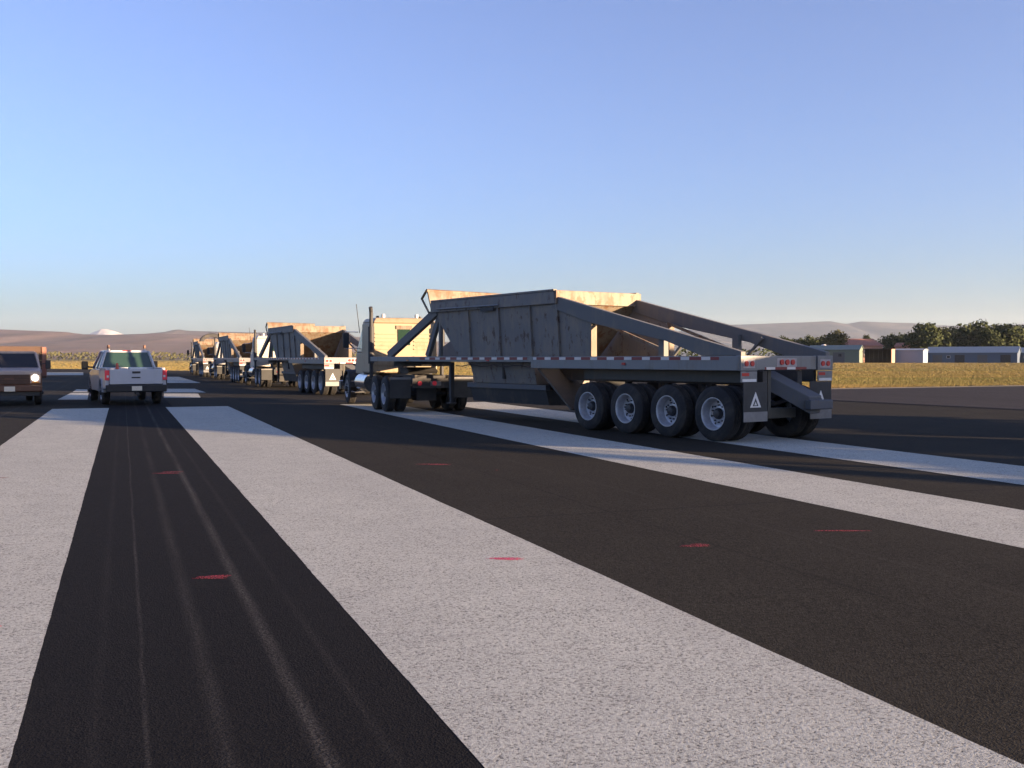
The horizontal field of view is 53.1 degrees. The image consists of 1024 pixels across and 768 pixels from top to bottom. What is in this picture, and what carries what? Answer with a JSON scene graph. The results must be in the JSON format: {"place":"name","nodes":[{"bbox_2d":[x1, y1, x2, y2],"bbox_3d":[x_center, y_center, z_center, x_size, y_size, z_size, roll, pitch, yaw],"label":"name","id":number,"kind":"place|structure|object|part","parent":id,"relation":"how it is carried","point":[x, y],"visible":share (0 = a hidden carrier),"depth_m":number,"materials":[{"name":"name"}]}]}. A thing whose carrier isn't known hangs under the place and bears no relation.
{"place":"outdoors","nodes":[
{"label":"outdoors","id":0,"kind":"place"},
{"bbox_2d":[90,329,120,334],"bbox_3d":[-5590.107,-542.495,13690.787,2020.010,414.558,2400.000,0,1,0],"label":"mountain","id":1,"kind":"structure","parent":0,"point":[104,332],"depth_m":14087.76,"materials":[{"name":"white snow"}]},
{"bbox_2d":[0,329,356,358],"bbox_3d":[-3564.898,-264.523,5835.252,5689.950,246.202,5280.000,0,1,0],"label":"hill","id":2,"kind":"structure","parent":0,"point":[63,342],"depth_m":5591.29,"materials":[{"name":"brown soil"}]},
{"bbox_2d":[148,330,448,356],"bbox_3d":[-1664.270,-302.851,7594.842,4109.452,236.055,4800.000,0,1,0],"label":"hill","id":3,"kind":"structure","parent":0,"point":[195,332],"depth_m":8081.54,"materials":[{"name":"brown soil"}]},
{"bbox_2d":[0,369,1023,767],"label":"runway pavement","id":4,"kind":"structure","parent":0,"point":[156,651],"depth_m":7.29,"materials":[{"name":"black asphalt"}]},
{"bbox_2d":[0,346,50,403],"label":"flatbed truck","id":5,"kind":"object","parent":4,"relation":"on","point":[23,370],"visible":1,"depth_m":34.55,"materials":[{"name":"brown paint"}]},
{"bbox_2d":[0,408,108,767],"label":"runway stripe","id":6,"kind":"object","parent":4,"relation":"on","point":[47,459],"visible":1,"depth_m":9.40,"materials":[{"name":"paint"}]},
{"bbox_2d":[47,372,82,374],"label":"runway marking","id":7,"kind":"object","parent":4,"relation":"on","point":[64,373],"visible":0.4,"depth_m":107.37,"materials":[{"name":"paint"}]},
{"bbox_2d":[58,393,88,399],"bbox_3d":[-18.107,0.496,42.617,1.063,0.001,8.655,-1,2,-21],"label":"runway marking","id":8,"kind":"object","parent":4,"relation":"on","point":[77,396],"visible":1,"depth_m":41.97,"materials":[{"name":"paint"}]},
{"bbox_2d":[73,389,86,391],"bbox_3d":[-20.832,0.325,49.573,0.652,0.001,4.762,-1,2,-21],"label":"runway marking","id":9,"kind":"object","parent":4,"relation":"on","point":[80,390],"visible":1,"depth_m":49.90,"materials":[{"name":"paint"}]},
{"bbox_2d":[81,345,166,403],"bbox_3d":[-13.836,-0.369,36.621,2.640,2.029,6.040,-1,2,-28],"label":"pickup truck","id":10,"kind":"object","parent":4,"relation":"on","point":[106,377],"visible":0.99,"depth_m":34.90,"materials":[{"name":"paint"}]},
{"bbox_3d":[-14.716,-0.854,36.563,0.184,0.548,2.030,-1,2,-28],"label":"side window","id":11,"kind":"part","parent":10,"relation":"part of","materials":[{"name":"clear glass"}]},
{"bbox_3d":[-13.533,-0.845,36.038,1.635,0.542,0.164,-1,2,-28],"label":"rear window","id":12,"kind":"part","parent":10,"relation":"part of","materials":[{"name":"green glass"}]},
{"bbox_2d":[128,367,145,368],"bbox_3d":[-12.696,-0.298,34.692,0.540,0.540,0.420,-1,2,-28],"label":"tool chest","id":13,"kind":"object","parent":10,"relation":"on","point":[136,367],"visible":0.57,"depth_m":34.50,"materials":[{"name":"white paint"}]},
{"bbox_2d":[164,393,200,397],"bbox_3d":[-13.931,0.482,43.210,1.439,0.001,5.544,0,1,-19],"label":"runway marking","id":14,"kind":"object","parent":4,"relation":"on","point":[181,395],"visible":1,"depth_m":43.11,"materials":[{"name":"paint"}]},
{"bbox_2d":[167,377,198,382],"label":"runway marking","id":15,"kind":"object","parent":4,"relation":"on","point":[176,380],"visible":1,"depth_m":72.83,"materials":[{"name":"paint"}]},
{"bbox_2d":[166,389,202,391],"bbox_3d":[-16.105,0.317,49.881,1.815,0.001,6.891,-1,2,-21],"label":"runway marking","id":16,"kind":"object","parent":4,"relation":"on","point":[182,390],"visible":0.8,"depth_m":49.90,"materials":[{"name":"paint"}]},
{"bbox_2d":[187,341,198,374],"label":"truck tractor","id":17,"kind":"object","parent":4,"relation":"on","point":[193,367],"visible":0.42,"depth_m":100.57,"materials":[{"name":"silver metal"}]},
{"bbox_2d":[191,333,229,376],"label":"belly dump trailer","id":18,"kind":"object","parent":4,"relation":"on","point":[202,357],"visible":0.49,"depth_m":91.52,"materials":[{"name":"metal"}]},
{"bbox_2d":[193,575,230,578],"bbox_3d":[-2.128,1.368,7.268,0.261,0.001,0.134,0,1,0],"label":"spray mark","id":19,"kind":"object","parent":4,"relation":"on","point":[211,576],"visible":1,"depth_m":7.27,"materials":[{"name":"red paint"}]},
{"bbox_2d":[207,338,229,378],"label":"truck tractor","id":20,"kind":"object","parent":4,"relation":"on","point":[216,369],"visible":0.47,"depth_m":78.51,"materials":[{"name":"silver metal"}]},
{"bbox_2d":[214,333,277,382],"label":"belly dump trailer","id":21,"kind":"object","parent":4,"relation":"on","point":[235,358],"visible":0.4,"depth_m":69.65,"materials":[{"name":"grey metal"}]},
{"bbox_2d":[242,329,297,386],"bbox_3d":[-13.737,-1.575,58.761,3.000,3.352,8.268,-1,2,-22],"label":"truck tractor","id":22,"kind":"object","parent":4,"relation":"on","point":[262,373],"visible":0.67,"depth_m":57.48,"materials":[{"name":"silver metal"}]},
{"bbox_2d":[254,322,370,394],"bbox_3d":[-9.846,-1.415,50.091,2.620,3.459,15.400,-1,2,-25],"label":"belly dump trailer","id":23,"kind":"object","parent":4,"relation":"on","point":[312,358],"visible":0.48,"depth_m":48.39,"materials":[{"name":"grey metal"}]},
{"bbox_2d":[339,304,472,411],"bbox_3d":[-3.718,-0.950,33.399,3.000,3.352,8.268,-1,2,-20],"label":"truck tractor","id":24,"kind":"object","parent":4,"relation":"on","point":[389,386],"visible":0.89,"depth_m":32.14,"materials":[{"name":"metal"}]},
{"bbox_2d":[166,406,1023,767],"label":"runway stripe","id":25,"kind":"object","parent":4,"relation":"on","point":[536,656],"visible":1,"depth_m":5.44,"materials":[{"name":"paint"}]},
{"bbox_2d":[490,557,524,559],"bbox_3d":[-0.055,1.352,7.922,0.307,0.001,0.112,0,1,0],"label":"spray mark","id":26,"kind":"object","parent":25,"relation":"on","point":[508,558],"visible":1,"depth_m":7.93,"materials":[{"name":"red paint"}]},
{"bbox_2d":[370,289,832,440],"bbox_3d":[1.065,-0.802,25.246,2.620,3.459,15.400,-1,2,-34],"label":"belly dump trailer","id":27,"kind":"object","parent":4,"relation":"on","point":[552,347],"visible":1,"depth_m":22.19,"materials":[{"name":"metal"}]},
{"bbox_2d":[340,404,1023,547],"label":"runway stripe","id":28,"kind":"object","parent":4,"relation":"on","point":[997,524],"visible":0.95,"depth_m":12.72,"materials":[{"name":"paint"}]},
{"bbox_2d":[685,544,708,546],"bbox_3d":[1.509,1.338,8.499,0.273,0.001,0.140,0,1,0],"label":"spray mark","id":29,"kind":"object","parent":4,"relation":"on","point":[696,545],"visible":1,"depth_m":8.48,"materials":[{"name":"red paint"}]},
{"bbox_2d":[465,402,1023,484],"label":"runway stripe","id":30,"kind":"object","parent":4,"relation":"on","point":[1006,473],"visible":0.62,"depth_m":16.53,"materials":[{"name":"paint"}]},
{"bbox_2d":[815,530,866,530],"bbox_3d":[2.974,1.320,9.219,0.535,0.001,0.071,0,1,0],"label":"spray mark","id":31,"kind":"object","parent":4,"relation":"on","point":[841,530],"visible":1,"depth_m":9.22,"materials":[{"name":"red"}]},
{"bbox_2d":[0,0,1023,341],"label":"sky","id":32,"kind":"structure","parent":0,"point":[166,165],"materials":[{"name":"blue"}]},
{"bbox_2d":[47,359,1023,387],"bbox_3d":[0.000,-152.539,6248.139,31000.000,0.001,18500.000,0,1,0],"label":"ground","id":33,"kind":"structure","parent":0,"point":[160,360],"depth_m":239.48,"materials":[{"name":"yellow plant"}]},
{"bbox_2d":[46,351,356,359],"bbox_3d":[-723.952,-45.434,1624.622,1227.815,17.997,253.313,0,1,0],"label":"distant wood","id":34,"kind":"object","parent":33,"relation":"on","point":[154,357],"visible":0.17,"depth_m":1573.38,"materials":[{"name":"green plant"}]},
{"bbox_2d":[674,348,777,355],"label":"distant wood","id":35,"kind":"object","parent":33,"relation":"on","point":[691,353],"visible":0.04,"depth_m":736.72,"materials":[{"name":"green plant"}]},
{"bbox_2d":[773,335,790,355],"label":"tree","id":36,"kind":"object","parent":33,"relation":"on","point":[783,337],"visible":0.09,"depth_m":469.38,"materials":[{"name":"green plant"}]},
{"bbox_2d":[788,338,799,342],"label":"tree","id":37,"kind":"object","parent":33,"relation":"on","point":[795,340],"visible":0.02,"depth_m":476.56,"materials":[{"name":"green plant"}]},
{"bbox_2d":[801,335,821,345],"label":"tree","id":38,"kind":"object","parent":33,"relation":"on","point":[809,340],"visible":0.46,"depth_m":468.55,"materials":[{"name":"green plant"}]},
{"bbox_2d":[818,334,826,344],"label":"tree","id":39,"kind":"object","parent":33,"relation":"on","point":[820,337],"visible":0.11,"depth_m":476.49,"materials":[{"name":"green plant"}]},
{"bbox_2d":[822,329,849,344],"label":"tree","id":40,"kind":"object","parent":33,"relation":"on","point":[837,337],"visible":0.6,"depth_m":447.85,"materials":[{"name":"green plant"}]},
{"bbox_2d":[810,345,863,362],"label":"hangar","id":41,"kind":"structure","parent":33,"relation":"on","point":[846,353],"depth_m":398.14,"materials":[{"name":"teal metal"}]},
{"bbox_2d":[833,352,844,362],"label":"door","id":42,"kind":"structure","parent":41,"relation":"in","point":[836,359],"depth_m":398.71,"materials":[{"name":"metal"}]},
{"bbox_2d":[845,339,882,361],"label":"terminal building","id":43,"kind":"structure","parent":33,"relation":"on","point":[869,343],"depth_m":452.09,"materials":[{"name":"pink paint"}]},
{"bbox_2d":[865,348,894,362],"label":"open shed","id":44,"kind":"structure","parent":33,"relation":"on","point":[879,355],"depth_m":402.47,"materials":[{"name":"pink paint"}]},
{"bbox_2d":[877,334,898,348],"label":"tree","id":45,"kind":"object","parent":33,"relation":"on","point":[887,342],"visible":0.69,"depth_m":475.95,"materials":[{"name":"green plant"}]},
{"bbox_2d":[893,332,904,342],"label":"tree","id":46,"kind":"object","parent":33,"relation":"on","point":[898,336],"visible":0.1,"depth_m":484.89,"materials":[{"name":"green plant"}]},
{"bbox_2d":[894,343,909,348],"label":"terminal building","id":47,"kind":"structure","parent":33,"relation":"on","point":[897,345],"depth_m":445.59,"materials":[{"name":"pink paint"}]},
{"bbox_2d":[903,331,914,348],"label":"tree","id":48,"kind":"object","parent":33,"relation":"on","point":[904,335],"visible":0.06,"depth_m":470.84,"materials":[{"name":"green plant"}]},
{"bbox_2d":[895,348,927,362],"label":"hangar","id":49,"kind":"structure","parent":33,"relation":"on","point":[911,355],"depth_m":401.46,"materials":[{"name":"white metal"}]},
{"bbox_2d":[898,322,944,348],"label":"tree","id":50,"kind":"object","parent":33,"relation":"on","point":[925,335],"visible":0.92,"depth_m":431.17,"materials":[{"name":"green plant"}]},
{"bbox_2d":[937,326,956,346],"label":"tree","id":51,"kind":"object","parent":33,"relation":"on","point":[947,339],"visible":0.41,"depth_m":437.57,"materials":[{"name":"green plant"}]},
{"bbox_2d":[949,319,991,346],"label":"tree","id":52,"kind":"object","parent":33,"relation":"on","point":[967,334],"visible":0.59,"depth_m":443.63,"materials":[{"name":"green plant"}]},
{"bbox_2d":[928,346,1021,362],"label":"hangar","id":53,"kind":"structure","parent":33,"relation":"on","point":[999,354],"depth_m":404.98,"materials":[{"name":"metal"}]},
{"bbox_2d":[932,355,941,362],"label":"door","id":54,"kind":"structure","parent":53,"relation":"in","point":[936,358],"depth_m":411.37,"materials":[{"name":"metal"}]},
{"bbox_2d":[955,355,964,362],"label":"door","id":55,"kind":"structure","parent":53,"relation":"in","point":[958,358],"depth_m":406.92,"materials":[{"name":"grey metal"}]},
{"bbox_2d":[977,355,986,362],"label":"door","id":56,"kind":"structure","parent":53,"relation":"in","point":[980,358],"depth_m":402.63,"materials":[{"name":"metal"}]},
{"bbox_2d":[1000,355,1010,362],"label":"door","id":57,"kind":"structure","parent":53,"relation":"in","point":[1003,358],"depth_m":398.23,"materials":[{"name":"grey metal"}]},
{"bbox_2d":[974,325,1005,346],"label":"tree","id":58,"kind":"object","parent":33,"relation":"on","point":[991,338],"visible":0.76,"depth_m":432.59,"materials":[{"name":"green plant"}]},
{"bbox_2d":[989,323,1023,346],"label":"tree","id":59,"kind":"object","parent":33,"relation":"on","point":[1012,335],"visible":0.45,"depth_m":436.42,"materials":[{"name":"green plant"}]},
{"bbox_2d":[1017,324,1023,346],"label":"tree","id":60,"kind":"object","parent":33,"relation":"on","point":[1022,334],"visible":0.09,"depth_m":443.12,"materials":[{"name":"green plant"}]},
{"bbox_2d":[1020,347,1023,362],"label":"hangar","id":61,"kind":"structure","parent":33,"relation":"on","point":[1022,355],"depth_m":405.51,"materials":[{"name":"metal"}]},
{"bbox_2d":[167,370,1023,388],"bbox_3d":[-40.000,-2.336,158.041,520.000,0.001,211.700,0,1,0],"label":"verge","id":62,"kind":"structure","parent":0,"point":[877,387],"depth_m":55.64,"materials":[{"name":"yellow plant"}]},
{"bbox_2d":[505,383,1023,410],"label":"shoulder pavement","id":63,"kind":"structure","parent":0,"point":[1009,397],"depth_m":41.99,"materials":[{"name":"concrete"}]},
{"bbox_2d":[833,400,1023,409],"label":"pavement joint","id":64,"kind":"object","parent":63,"relation":"on","point":[930,405],"visible":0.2,"depth_m":33.78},
{"bbox_2d":[674,321,1023,355],"bbox_3d":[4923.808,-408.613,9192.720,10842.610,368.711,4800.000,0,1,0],"label":"hill","id":65,"kind":"structure","parent":0,"point":[859,330],"depth_m":9273.19,"materials":[{"name":"brown soil"}]}
]}

